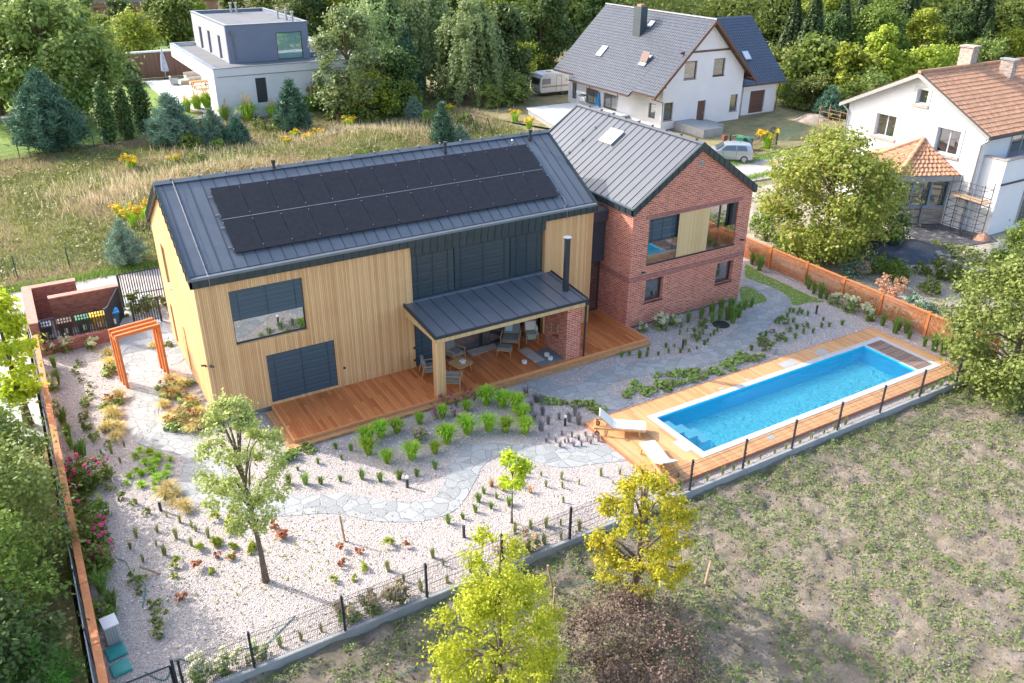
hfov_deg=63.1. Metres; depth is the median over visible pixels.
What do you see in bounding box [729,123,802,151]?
yard fence
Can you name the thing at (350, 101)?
edge bush
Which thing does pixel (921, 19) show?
forest tree
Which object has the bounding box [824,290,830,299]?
miscanthus plant
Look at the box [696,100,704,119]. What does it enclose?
front door
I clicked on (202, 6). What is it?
forest tree
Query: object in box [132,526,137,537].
reed plant
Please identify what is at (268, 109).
ornamental clump
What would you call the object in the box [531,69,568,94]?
caravan
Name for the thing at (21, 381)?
young tree
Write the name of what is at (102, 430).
stipa plant
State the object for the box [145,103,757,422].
family house
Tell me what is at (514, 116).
goldenrod
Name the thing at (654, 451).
sun lounger
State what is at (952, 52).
edge bush
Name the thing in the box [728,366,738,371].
sedum plant
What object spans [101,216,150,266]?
spruce tree
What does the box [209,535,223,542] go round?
seedling
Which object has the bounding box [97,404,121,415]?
stipa plant
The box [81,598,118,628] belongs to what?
weed bush
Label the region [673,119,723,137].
entrance landing
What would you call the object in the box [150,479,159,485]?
sedge tuft
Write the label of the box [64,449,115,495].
rose bush
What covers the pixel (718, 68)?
window
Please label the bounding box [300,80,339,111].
edge bush
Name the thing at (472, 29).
birch tree
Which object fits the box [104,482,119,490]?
young shrub
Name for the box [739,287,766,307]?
grass patch
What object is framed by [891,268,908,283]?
weed bush
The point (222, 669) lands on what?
hydrangea
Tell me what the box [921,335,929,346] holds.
miscanthus plant
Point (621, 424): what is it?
sun lounger
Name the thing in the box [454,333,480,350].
terrace door
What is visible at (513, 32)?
tree
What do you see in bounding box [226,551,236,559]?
seedling
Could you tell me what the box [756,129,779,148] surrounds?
goldenrod
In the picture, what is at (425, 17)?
birch tree
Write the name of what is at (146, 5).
forest tree
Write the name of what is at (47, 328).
wheelie bin
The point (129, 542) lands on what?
reed plant
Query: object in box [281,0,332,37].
forest tree
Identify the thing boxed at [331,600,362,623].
hydrangea
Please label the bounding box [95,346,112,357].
stipa plant
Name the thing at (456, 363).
coffee table
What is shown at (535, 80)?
front window
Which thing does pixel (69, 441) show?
miscanthus plant
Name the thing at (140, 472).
sedge tuft
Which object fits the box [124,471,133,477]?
sedge tuft
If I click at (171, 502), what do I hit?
stipa plant
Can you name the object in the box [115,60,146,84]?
bush
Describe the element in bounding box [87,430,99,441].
young shrub
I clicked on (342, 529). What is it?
wooden stake
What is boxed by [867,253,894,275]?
weed bush
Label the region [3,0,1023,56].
wood
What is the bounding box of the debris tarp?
[905,224,996,248]
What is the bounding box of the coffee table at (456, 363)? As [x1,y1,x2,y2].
[448,357,472,370]
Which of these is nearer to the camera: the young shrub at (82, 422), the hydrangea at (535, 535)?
the hydrangea at (535, 535)
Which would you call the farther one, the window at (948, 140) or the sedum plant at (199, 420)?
the window at (948, 140)
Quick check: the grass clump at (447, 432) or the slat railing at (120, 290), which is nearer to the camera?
the grass clump at (447, 432)
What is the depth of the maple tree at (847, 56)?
85.57 m
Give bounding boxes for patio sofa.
[183,71,201,79]
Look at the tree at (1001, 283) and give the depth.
33.87 m
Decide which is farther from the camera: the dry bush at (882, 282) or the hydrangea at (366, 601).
the dry bush at (882, 282)
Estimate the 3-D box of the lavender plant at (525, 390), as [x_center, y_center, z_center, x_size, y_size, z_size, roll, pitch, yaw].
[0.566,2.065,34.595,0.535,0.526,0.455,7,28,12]
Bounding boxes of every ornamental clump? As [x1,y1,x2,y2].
[179,93,194,111]
[189,88,206,108]
[198,84,210,107]
[212,98,235,119]
[232,91,259,122]
[263,97,277,116]
[302,82,322,112]
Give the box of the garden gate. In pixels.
[113,658,177,682]
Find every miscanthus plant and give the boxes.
[47,354,56,367]
[50,370,61,384]
[53,406,70,424]
[60,424,73,437]
[62,435,73,449]
[67,442,80,457]
[71,436,90,456]
[87,569,111,595]
[97,587,119,609]
[104,606,119,616]
[684,311,693,322]
[697,306,705,318]
[707,301,717,315]
[710,312,717,322]
[715,308,726,320]
[717,296,726,309]
[723,303,734,320]
[726,295,738,309]
[727,304,741,323]
[735,301,747,317]
[742,300,749,309]
[748,297,756,306]
[749,252,757,264]
[755,254,765,270]
[805,277,812,289]
[811,282,817,293]
[818,282,827,298]
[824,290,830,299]
[879,313,888,325]
[888,316,905,333]
[902,319,915,333]
[906,328,914,338]
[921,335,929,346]
[930,331,944,351]
[935,335,952,355]
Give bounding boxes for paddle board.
[595,92,599,106]
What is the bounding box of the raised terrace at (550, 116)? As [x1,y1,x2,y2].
[527,101,628,128]
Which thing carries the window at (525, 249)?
in the family house at (286, 282)
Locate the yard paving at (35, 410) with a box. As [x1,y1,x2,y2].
[0,329,43,445]
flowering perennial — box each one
[431,407,438,420]
[438,390,452,404]
[453,397,460,406]
[469,387,478,400]
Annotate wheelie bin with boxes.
[40,321,53,339]
[56,317,72,335]
[73,313,90,333]
[89,310,105,330]
[103,307,119,326]
[736,137,744,141]
[744,136,754,142]
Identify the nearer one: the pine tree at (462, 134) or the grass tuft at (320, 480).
the grass tuft at (320, 480)
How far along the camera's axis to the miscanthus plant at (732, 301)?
41.97 m
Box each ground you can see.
[2,358,88,682]
[27,2,1002,682]
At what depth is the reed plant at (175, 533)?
26.59 m
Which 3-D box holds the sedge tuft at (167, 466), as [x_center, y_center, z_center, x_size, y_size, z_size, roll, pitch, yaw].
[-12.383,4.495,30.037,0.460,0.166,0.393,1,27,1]
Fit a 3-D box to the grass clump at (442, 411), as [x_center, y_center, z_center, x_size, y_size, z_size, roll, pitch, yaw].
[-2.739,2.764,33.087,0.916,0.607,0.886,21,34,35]
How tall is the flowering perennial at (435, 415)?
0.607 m
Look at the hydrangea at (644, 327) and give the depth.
40.05 m
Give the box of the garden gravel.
[29,259,969,682]
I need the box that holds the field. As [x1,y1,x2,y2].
[241,377,1023,682]
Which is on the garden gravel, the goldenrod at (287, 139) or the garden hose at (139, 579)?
the garden hose at (139, 579)
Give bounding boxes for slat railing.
[38,308,109,343]
[105,286,124,328]
[116,267,165,309]
[129,296,162,321]
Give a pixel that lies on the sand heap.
(809, 118)
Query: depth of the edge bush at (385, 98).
80.36 m
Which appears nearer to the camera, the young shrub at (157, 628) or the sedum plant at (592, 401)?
the young shrub at (157, 628)
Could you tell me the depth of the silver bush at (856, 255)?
48.26 m
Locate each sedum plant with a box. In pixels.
[96,393,120,410]
[100,362,116,376]
[107,394,124,404]
[154,380,166,393]
[158,383,174,400]
[162,377,181,389]
[162,414,175,426]
[163,337,173,346]
[163,416,180,432]
[175,387,192,402]
[176,408,199,427]
[178,414,189,433]
[180,396,202,408]
[180,406,202,419]
[185,376,195,388]
[190,414,205,428]
[279,452,292,462]
[282,447,299,458]
[298,441,310,451]
[306,443,317,453]
[537,393,545,404]
[545,396,556,404]
[553,398,561,405]
[559,399,568,404]
[569,398,581,407]
[584,398,595,405]
[586,404,593,409]
[594,403,606,412]
[622,385,637,395]
[622,390,631,397]
[629,378,642,389]
[639,385,655,396]
[652,378,666,388]
[653,369,662,377]
[662,378,675,387]
[662,383,673,392]
[671,365,685,378]
[678,379,686,383]
[680,368,691,377]
[686,373,697,381]
[688,367,701,375]
[698,373,708,378]
[707,366,718,373]
[712,369,725,374]
[718,361,728,367]
[723,357,738,366]
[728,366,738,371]
[732,353,744,358]
[736,350,749,357]
[736,357,744,363]
[750,354,761,361]
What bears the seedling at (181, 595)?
on the garden gravel
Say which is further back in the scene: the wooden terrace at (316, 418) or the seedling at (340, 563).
the wooden terrace at (316, 418)
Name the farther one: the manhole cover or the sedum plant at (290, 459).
the manhole cover
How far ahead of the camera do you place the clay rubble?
51.98 m
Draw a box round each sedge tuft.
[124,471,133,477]
[128,451,140,458]
[133,468,147,475]
[134,446,144,451]
[135,478,147,488]
[139,457,151,465]
[140,446,158,456]
[144,465,157,472]
[147,457,159,464]
[148,471,161,479]
[150,451,168,458]
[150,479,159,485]
[158,469,172,478]
[163,463,172,468]
[165,455,173,461]
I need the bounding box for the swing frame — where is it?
[465,113,492,135]
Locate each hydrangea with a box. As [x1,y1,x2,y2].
[40,368,59,386]
[43,338,57,353]
[47,377,59,392]
[51,397,59,409]
[57,333,74,352]
[84,336,98,349]
[185,650,219,682]
[214,643,243,676]
[245,636,268,664]
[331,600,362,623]
[357,587,390,616]
[383,576,409,604]
[410,425,428,440]
[456,410,470,421]
[492,538,519,560]
[520,526,543,554]
[637,320,647,332]
[651,310,669,331]
[668,313,682,326]
[826,292,844,306]
[837,293,860,314]
[860,301,877,321]
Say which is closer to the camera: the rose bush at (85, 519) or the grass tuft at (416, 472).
the rose bush at (85, 519)
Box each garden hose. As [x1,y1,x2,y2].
[117,558,145,607]
[145,617,293,680]
[397,664,430,675]
[556,579,599,587]
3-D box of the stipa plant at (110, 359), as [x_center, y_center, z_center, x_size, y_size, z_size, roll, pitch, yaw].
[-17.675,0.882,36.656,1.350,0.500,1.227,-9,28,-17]
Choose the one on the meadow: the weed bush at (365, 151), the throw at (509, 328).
the weed bush at (365, 151)
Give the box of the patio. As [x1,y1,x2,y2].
[145,78,212,112]
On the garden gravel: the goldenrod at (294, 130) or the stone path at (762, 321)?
the stone path at (762, 321)
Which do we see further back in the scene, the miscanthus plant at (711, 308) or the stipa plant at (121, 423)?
the miscanthus plant at (711, 308)
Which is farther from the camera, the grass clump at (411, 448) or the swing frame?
the swing frame
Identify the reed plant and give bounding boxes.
[107,443,113,453]
[125,540,131,548]
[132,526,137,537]
[156,544,166,555]
[172,527,179,538]
[187,536,192,545]
[201,526,209,537]
[274,634,284,647]
[417,579,423,591]
[429,547,437,558]
[576,520,583,531]
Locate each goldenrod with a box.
[107,202,131,218]
[117,205,143,226]
[118,153,136,169]
[132,198,147,220]
[166,153,179,163]
[279,136,291,144]
[290,128,300,135]
[302,131,313,139]
[312,127,324,135]
[341,116,356,124]
[445,103,454,112]
[508,108,522,121]
[524,117,534,128]
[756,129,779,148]
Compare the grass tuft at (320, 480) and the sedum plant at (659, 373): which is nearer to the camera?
the grass tuft at (320, 480)
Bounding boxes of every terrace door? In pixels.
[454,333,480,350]
[481,327,503,345]
[520,318,537,335]
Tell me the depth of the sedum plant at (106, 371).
36.00 m
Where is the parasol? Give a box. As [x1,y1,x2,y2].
[160,49,168,78]
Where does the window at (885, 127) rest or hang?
in the tiled house at (964, 116)
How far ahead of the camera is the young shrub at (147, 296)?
41.44 m
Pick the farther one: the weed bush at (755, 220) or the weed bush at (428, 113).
the weed bush at (428, 113)
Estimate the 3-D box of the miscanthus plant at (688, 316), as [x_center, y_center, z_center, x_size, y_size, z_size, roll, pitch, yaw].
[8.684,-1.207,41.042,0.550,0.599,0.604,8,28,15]
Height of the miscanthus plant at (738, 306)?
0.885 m
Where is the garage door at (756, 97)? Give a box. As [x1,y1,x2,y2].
[748,90,763,112]
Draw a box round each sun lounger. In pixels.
[594,408,645,437]
[638,440,678,479]
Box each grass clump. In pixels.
[350,423,383,439]
[355,435,379,455]
[370,417,393,437]
[375,446,395,463]
[386,416,408,433]
[398,439,423,460]
[411,411,427,424]
[426,438,443,453]
[432,403,448,417]
[432,421,463,444]
[454,411,481,434]
[458,399,473,411]
[473,383,501,405]
[477,409,505,432]
[490,388,512,407]
[495,415,516,432]
[500,390,528,410]
[508,403,531,419]
[511,414,536,434]
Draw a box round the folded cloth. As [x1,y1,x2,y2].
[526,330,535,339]
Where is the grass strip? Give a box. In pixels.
[744,264,823,304]
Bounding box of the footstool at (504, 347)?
[497,343,512,356]
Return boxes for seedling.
[167,555,180,567]
[170,572,177,578]
[174,591,187,600]
[190,559,202,567]
[194,541,204,549]
[207,512,220,518]
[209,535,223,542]
[211,535,221,547]
[211,551,221,557]
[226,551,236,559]
[228,542,236,548]
[245,539,256,552]
[270,520,278,529]
[275,529,287,538]
[277,528,287,536]
[329,575,338,582]
[335,542,344,549]
[337,557,347,566]
[351,573,357,581]
[354,547,364,553]
[360,561,367,571]
[381,536,395,544]
[402,540,409,545]
[672,479,682,491]
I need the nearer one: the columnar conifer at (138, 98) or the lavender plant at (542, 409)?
the lavender plant at (542, 409)
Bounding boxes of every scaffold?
[814,104,846,169]
[897,190,925,220]
[940,175,995,240]
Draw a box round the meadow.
[0,0,926,331]
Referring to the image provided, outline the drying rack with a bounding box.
[577,93,587,102]
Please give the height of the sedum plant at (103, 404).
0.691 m
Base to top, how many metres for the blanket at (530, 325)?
0.650 m
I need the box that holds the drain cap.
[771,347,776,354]
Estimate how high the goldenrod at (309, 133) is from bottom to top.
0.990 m
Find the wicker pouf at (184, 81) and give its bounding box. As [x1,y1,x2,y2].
[180,79,188,84]
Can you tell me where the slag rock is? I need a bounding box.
[981,239,1019,259]
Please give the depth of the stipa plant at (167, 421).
32.61 m
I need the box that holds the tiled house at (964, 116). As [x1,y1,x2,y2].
[835,44,1023,234]
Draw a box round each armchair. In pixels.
[419,355,432,377]
[445,340,465,358]
[446,369,462,390]
[523,326,538,344]
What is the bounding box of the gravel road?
[7,138,840,314]
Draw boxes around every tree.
[0,0,48,115]
[0,0,144,122]
[0,285,50,426]
[0,389,68,523]
[0,423,95,598]
[0,503,75,667]
[0,577,90,682]
[1,629,91,682]
[3,65,95,152]
[52,0,95,41]
[87,11,113,37]
[99,0,140,41]
[100,3,172,59]
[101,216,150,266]
[140,0,178,36]
[142,90,201,146]
[144,0,200,47]
[184,0,207,15]
[189,388,298,583]
[197,108,228,145]
[219,0,247,8]
[222,114,252,144]
[252,0,274,8]
[270,77,314,130]
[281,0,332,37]
[307,0,356,34]
[307,2,386,117]
[339,0,430,95]
[344,42,423,109]
[386,0,458,95]
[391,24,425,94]
[403,94,424,119]
[414,519,580,682]
[428,0,511,105]
[428,100,456,143]
[437,0,460,21]
[452,124,471,141]
[470,1,537,85]
[483,0,521,10]
[495,446,537,522]
[502,0,549,33]
[509,0,581,71]
[561,0,594,44]
[571,0,614,41]
[582,461,698,601]
[705,0,735,16]
[732,0,759,20]
[751,113,930,266]
[755,8,781,44]
[759,0,792,46]
[776,0,802,64]
[778,48,807,77]
[779,31,851,96]
[793,0,824,49]
[793,0,852,34]
[807,33,883,96]
[811,84,845,116]
[823,10,852,46]
[827,0,853,45]
[847,0,912,54]
[852,0,868,44]
[863,22,918,82]
[870,0,929,32]
[889,37,953,77]
[898,5,906,52]
[899,0,920,49]
[904,7,949,51]
[925,7,946,49]
[934,0,1005,31]
[939,3,987,52]
[951,0,996,45]
[978,16,993,61]
[992,0,1023,57]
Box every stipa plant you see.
[94,425,108,432]
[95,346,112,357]
[96,418,118,430]
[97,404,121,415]
[100,354,114,365]
[101,408,121,417]
[105,430,129,442]
[106,388,132,400]
[109,419,129,429]
[110,412,125,419]
[113,427,126,434]
[146,340,155,347]
[149,486,176,500]
[152,478,181,494]
[154,383,186,398]
[155,398,172,406]
[155,399,167,408]
[157,372,180,384]
[159,411,178,422]
[164,407,176,414]
[164,497,179,505]
[169,485,184,497]
[170,375,192,387]
[171,404,183,411]
[173,496,196,514]
[175,418,190,426]
[178,504,195,514]
[181,394,198,404]
[182,421,203,432]
[187,414,209,431]
[191,404,205,414]
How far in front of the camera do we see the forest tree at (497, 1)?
124.91 m
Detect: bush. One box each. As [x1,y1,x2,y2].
[51,451,86,477]
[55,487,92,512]
[55,499,103,528]
[56,521,114,565]
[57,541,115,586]
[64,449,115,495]
[67,472,105,495]
[67,508,112,546]
[76,492,116,522]
[81,540,115,580]
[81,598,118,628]
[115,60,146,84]
[175,130,208,151]
[189,148,208,164]
[195,119,203,129]
[208,134,227,149]
[249,116,268,131]
[268,116,280,131]
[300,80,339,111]
[320,110,335,121]
[339,85,377,119]
[340,68,403,116]
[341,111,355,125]
[356,105,378,123]
[359,148,370,153]
[377,73,427,118]
[419,107,435,123]
[455,110,475,126]
[475,77,507,108]
[485,65,537,106]
[501,75,534,104]
[512,37,547,73]
[534,42,558,70]
[749,209,768,228]
[749,217,774,240]
[763,208,780,223]
[768,40,794,62]
[769,230,786,241]
[770,230,798,255]
[775,74,787,96]
[776,76,816,109]
[788,67,839,110]
[834,77,876,118]
[837,260,868,279]
[839,199,918,245]
[842,251,860,263]
[846,61,892,96]
[855,259,871,274]
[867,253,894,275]
[874,272,891,292]
[882,257,916,278]
[886,284,902,297]
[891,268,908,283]
[893,276,910,291]
[904,291,929,307]
[909,261,931,273]
[915,275,943,295]
[916,301,941,316]
[923,252,950,278]
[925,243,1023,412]
[929,40,959,66]
[941,260,971,282]
[948,40,986,65]
[953,274,974,295]
[966,30,1011,61]
[995,22,1023,59]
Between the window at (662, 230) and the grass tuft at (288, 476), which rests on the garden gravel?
the grass tuft at (288, 476)
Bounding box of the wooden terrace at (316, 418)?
[265,309,650,450]
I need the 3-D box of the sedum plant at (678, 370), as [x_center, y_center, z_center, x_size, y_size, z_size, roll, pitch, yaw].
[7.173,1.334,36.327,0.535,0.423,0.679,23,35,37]
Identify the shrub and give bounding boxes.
[69,365,79,373]
[74,358,82,365]
[77,410,88,422]
[78,395,93,407]
[80,419,90,429]
[81,422,93,430]
[85,388,94,395]
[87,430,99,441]
[103,440,111,446]
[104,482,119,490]
[116,490,125,501]
[122,290,149,311]
[123,303,137,317]
[126,569,151,583]
[127,498,137,505]
[133,584,143,594]
[136,294,160,312]
[141,507,150,514]
[146,598,161,609]
[149,606,169,625]
[149,623,164,639]
[153,295,166,308]
[550,570,719,682]
[691,327,701,338]
[698,318,709,328]
[757,332,768,340]
[757,337,766,343]
[761,339,769,345]
[768,341,776,349]
[774,333,781,340]
[782,316,790,324]
[980,214,1023,272]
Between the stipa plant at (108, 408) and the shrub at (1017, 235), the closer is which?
the stipa plant at (108, 408)
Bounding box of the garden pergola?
[108,317,169,387]
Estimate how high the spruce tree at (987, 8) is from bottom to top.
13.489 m
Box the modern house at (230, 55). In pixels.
[169,2,356,120]
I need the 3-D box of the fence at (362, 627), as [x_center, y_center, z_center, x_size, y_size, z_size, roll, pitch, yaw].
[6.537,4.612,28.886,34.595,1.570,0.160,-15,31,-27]
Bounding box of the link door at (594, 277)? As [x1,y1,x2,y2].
[589,261,599,310]
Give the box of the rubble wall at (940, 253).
[935,250,1005,297]
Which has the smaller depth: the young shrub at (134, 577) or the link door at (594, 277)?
the young shrub at (134, 577)
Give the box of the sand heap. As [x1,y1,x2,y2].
[796,114,829,122]
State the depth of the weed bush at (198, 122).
75.71 m
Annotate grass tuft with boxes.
[282,473,292,483]
[297,470,311,484]
[313,475,324,484]
[332,442,338,449]
[347,443,353,450]
[357,467,367,479]
[376,470,386,481]
[393,469,404,479]
[413,468,420,476]
[430,459,438,468]
[442,513,453,523]
[473,491,482,502]
[473,504,479,512]
[480,486,486,493]
[486,477,495,486]
[488,501,495,508]
[504,495,514,504]
[526,484,532,492]
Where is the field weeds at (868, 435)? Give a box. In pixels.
[258,378,1023,682]
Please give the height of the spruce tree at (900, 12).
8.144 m
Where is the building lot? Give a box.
[745,180,1023,369]
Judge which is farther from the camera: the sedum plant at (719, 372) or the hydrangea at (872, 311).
the hydrangea at (872, 311)
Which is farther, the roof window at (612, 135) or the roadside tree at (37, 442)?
the roof window at (612, 135)
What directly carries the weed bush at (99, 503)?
on the garden gravel
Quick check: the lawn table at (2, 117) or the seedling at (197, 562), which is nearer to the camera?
the seedling at (197, 562)
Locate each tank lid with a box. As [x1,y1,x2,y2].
[105,642,127,661]
[109,657,132,678]
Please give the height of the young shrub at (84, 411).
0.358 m
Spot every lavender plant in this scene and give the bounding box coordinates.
[521,383,530,396]
[528,401,535,412]
[532,392,538,402]
[532,411,536,420]
[535,418,544,430]
[537,391,542,403]
[537,403,544,415]
[545,414,551,424]
[566,411,573,422]
[572,404,577,415]
[574,411,583,424]
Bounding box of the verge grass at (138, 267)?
[0,139,841,319]
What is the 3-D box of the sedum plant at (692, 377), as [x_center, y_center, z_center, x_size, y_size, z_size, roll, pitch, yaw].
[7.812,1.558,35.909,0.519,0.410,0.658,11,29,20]
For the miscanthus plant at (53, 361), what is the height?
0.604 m
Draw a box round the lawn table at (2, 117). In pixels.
[1,115,21,125]
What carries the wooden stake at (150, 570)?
on the garden gravel
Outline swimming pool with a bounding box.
[646,337,939,457]
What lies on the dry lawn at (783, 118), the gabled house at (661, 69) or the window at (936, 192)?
the gabled house at (661, 69)
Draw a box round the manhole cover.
[712,321,729,327]
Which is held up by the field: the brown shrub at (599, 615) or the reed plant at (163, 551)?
the brown shrub at (599, 615)
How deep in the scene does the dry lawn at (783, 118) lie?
81.51 m
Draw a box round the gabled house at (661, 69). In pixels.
[553,3,788,129]
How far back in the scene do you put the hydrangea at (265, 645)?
22.20 m
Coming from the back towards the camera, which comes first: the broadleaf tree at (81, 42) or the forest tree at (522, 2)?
the forest tree at (522, 2)
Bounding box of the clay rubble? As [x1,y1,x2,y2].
[973,233,991,241]
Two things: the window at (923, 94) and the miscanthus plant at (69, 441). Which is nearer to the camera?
the miscanthus plant at (69, 441)
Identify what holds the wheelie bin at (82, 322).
on the garden gravel
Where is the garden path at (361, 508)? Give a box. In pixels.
[123,344,626,521]
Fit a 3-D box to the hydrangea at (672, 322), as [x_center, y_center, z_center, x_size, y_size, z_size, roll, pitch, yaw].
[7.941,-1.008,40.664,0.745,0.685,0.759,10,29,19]
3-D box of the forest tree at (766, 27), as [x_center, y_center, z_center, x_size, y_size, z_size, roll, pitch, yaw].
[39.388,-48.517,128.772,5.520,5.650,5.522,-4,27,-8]
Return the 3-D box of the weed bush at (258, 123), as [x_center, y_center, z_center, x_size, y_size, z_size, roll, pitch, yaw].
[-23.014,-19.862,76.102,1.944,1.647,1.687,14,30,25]
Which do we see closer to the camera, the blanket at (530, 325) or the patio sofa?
the blanket at (530, 325)
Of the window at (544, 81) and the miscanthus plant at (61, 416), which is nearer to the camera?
the miscanthus plant at (61, 416)
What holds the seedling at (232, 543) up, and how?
on the garden gravel
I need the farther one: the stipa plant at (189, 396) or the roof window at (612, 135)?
the roof window at (612, 135)
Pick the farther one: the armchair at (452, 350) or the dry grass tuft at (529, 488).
the armchair at (452, 350)
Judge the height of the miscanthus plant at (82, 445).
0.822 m
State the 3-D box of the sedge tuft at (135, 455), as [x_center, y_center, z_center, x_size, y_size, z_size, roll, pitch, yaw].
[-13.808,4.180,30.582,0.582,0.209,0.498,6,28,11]
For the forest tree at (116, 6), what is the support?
on the lawn at (163, 47)
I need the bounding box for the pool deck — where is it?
[584,327,962,490]
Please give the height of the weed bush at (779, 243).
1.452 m
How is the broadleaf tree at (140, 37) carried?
on the meadow
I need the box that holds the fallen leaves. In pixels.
[61,483,441,653]
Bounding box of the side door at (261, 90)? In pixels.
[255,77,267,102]
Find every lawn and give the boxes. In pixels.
[0,83,198,161]
[131,23,385,49]
[436,75,845,160]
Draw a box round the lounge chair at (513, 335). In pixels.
[500,323,521,348]
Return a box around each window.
[208,31,212,52]
[218,35,222,58]
[228,278,306,343]
[266,340,337,401]
[276,31,303,58]
[410,248,453,298]
[414,325,448,364]
[453,237,509,289]
[509,230,542,276]
[531,77,539,84]
[542,78,550,84]
[573,82,576,98]
[587,88,598,104]
[595,45,608,56]
[598,127,624,145]
[604,93,616,110]
[637,55,652,66]
[644,277,662,303]
[646,214,677,261]
[647,20,655,27]
[649,103,655,118]
[663,102,672,121]
[683,61,696,80]
[706,203,730,247]
[712,58,724,76]
[714,260,731,285]
[729,94,736,111]
[741,50,751,60]
[875,113,896,137]
[898,181,950,207]
[917,89,928,103]
[935,127,960,155]
[1006,134,1023,157]
[1014,192,1023,223]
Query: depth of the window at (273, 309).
31.92 m
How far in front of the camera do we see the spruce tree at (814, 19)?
97.32 m
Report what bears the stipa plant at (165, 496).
on the garden gravel
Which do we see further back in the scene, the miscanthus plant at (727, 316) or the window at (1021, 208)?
the window at (1021, 208)
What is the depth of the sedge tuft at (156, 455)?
30.53 m
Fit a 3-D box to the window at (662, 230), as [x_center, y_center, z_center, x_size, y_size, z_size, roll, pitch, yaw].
[7.024,-4.892,39.348,1.850,2.200,0.145,-15,31,-27]
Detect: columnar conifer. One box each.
[88,75,120,143]
[109,78,137,139]
[124,67,152,132]
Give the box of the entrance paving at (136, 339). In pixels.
[105,292,175,373]
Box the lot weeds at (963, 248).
[744,197,1023,354]
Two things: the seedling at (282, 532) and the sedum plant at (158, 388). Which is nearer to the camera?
the seedling at (282, 532)
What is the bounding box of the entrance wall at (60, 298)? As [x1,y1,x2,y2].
[21,278,117,356]
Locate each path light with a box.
[157,499,162,511]
[405,476,408,487]
[462,525,465,537]
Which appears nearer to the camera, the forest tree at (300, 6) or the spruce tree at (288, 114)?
the spruce tree at (288, 114)
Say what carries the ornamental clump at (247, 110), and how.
on the meadow
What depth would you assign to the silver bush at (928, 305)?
41.84 m
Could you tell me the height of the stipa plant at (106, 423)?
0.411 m
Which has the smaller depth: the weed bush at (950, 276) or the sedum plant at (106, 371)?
the sedum plant at (106, 371)
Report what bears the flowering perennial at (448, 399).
on the garden gravel
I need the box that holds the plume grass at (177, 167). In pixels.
[0,106,538,240]
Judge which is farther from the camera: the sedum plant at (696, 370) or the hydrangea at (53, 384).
the sedum plant at (696, 370)
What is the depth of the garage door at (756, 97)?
84.33 m
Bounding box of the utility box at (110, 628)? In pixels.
[99,613,122,645]
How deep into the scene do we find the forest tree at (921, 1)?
123.83 m
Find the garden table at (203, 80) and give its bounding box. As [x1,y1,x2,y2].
[190,79,207,88]
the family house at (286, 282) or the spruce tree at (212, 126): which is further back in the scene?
the spruce tree at (212, 126)
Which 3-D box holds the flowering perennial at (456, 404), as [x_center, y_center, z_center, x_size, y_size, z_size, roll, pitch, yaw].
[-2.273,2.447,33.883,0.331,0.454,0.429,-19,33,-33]
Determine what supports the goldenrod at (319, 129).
on the meadow
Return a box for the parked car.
[711,141,753,162]
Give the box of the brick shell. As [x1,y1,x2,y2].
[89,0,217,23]
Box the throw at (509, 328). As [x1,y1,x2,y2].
[505,324,512,330]
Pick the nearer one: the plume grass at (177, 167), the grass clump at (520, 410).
the grass clump at (520, 410)
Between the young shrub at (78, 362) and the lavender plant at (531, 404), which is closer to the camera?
the lavender plant at (531, 404)
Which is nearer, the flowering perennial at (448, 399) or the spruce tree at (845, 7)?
the flowering perennial at (448, 399)
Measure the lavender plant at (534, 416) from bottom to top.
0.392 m
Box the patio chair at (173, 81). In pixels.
[169,76,178,84]
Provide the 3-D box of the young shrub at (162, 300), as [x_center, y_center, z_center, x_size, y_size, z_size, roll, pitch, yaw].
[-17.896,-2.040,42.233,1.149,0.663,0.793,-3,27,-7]
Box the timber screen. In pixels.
[125,49,192,78]
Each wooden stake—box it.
[139,565,161,574]
[339,515,345,541]
[387,663,395,677]
[547,565,553,590]
[553,587,555,608]
[704,561,711,583]
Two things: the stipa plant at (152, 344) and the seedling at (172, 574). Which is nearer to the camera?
the seedling at (172, 574)
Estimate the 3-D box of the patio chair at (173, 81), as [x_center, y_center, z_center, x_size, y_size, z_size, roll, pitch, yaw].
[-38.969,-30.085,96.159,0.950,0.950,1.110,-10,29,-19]
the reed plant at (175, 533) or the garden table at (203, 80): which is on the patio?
the garden table at (203, 80)
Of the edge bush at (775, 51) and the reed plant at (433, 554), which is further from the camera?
the edge bush at (775, 51)
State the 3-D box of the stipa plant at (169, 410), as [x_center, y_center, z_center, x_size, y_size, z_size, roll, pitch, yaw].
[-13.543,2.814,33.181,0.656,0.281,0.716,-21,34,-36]
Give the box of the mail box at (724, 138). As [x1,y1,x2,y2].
[721,135,727,141]
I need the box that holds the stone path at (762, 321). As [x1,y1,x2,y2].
[523,278,790,410]
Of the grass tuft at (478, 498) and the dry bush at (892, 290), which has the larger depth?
the dry bush at (892, 290)
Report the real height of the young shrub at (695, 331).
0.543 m
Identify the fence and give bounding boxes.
[0,112,202,160]
[0,236,155,278]
[28,329,97,682]
[32,336,109,682]
[176,345,996,682]
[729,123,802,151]
[743,237,1001,357]
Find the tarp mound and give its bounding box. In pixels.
[850,238,957,264]
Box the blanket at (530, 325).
[524,320,537,334]
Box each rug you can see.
[466,343,496,355]
[518,347,544,362]

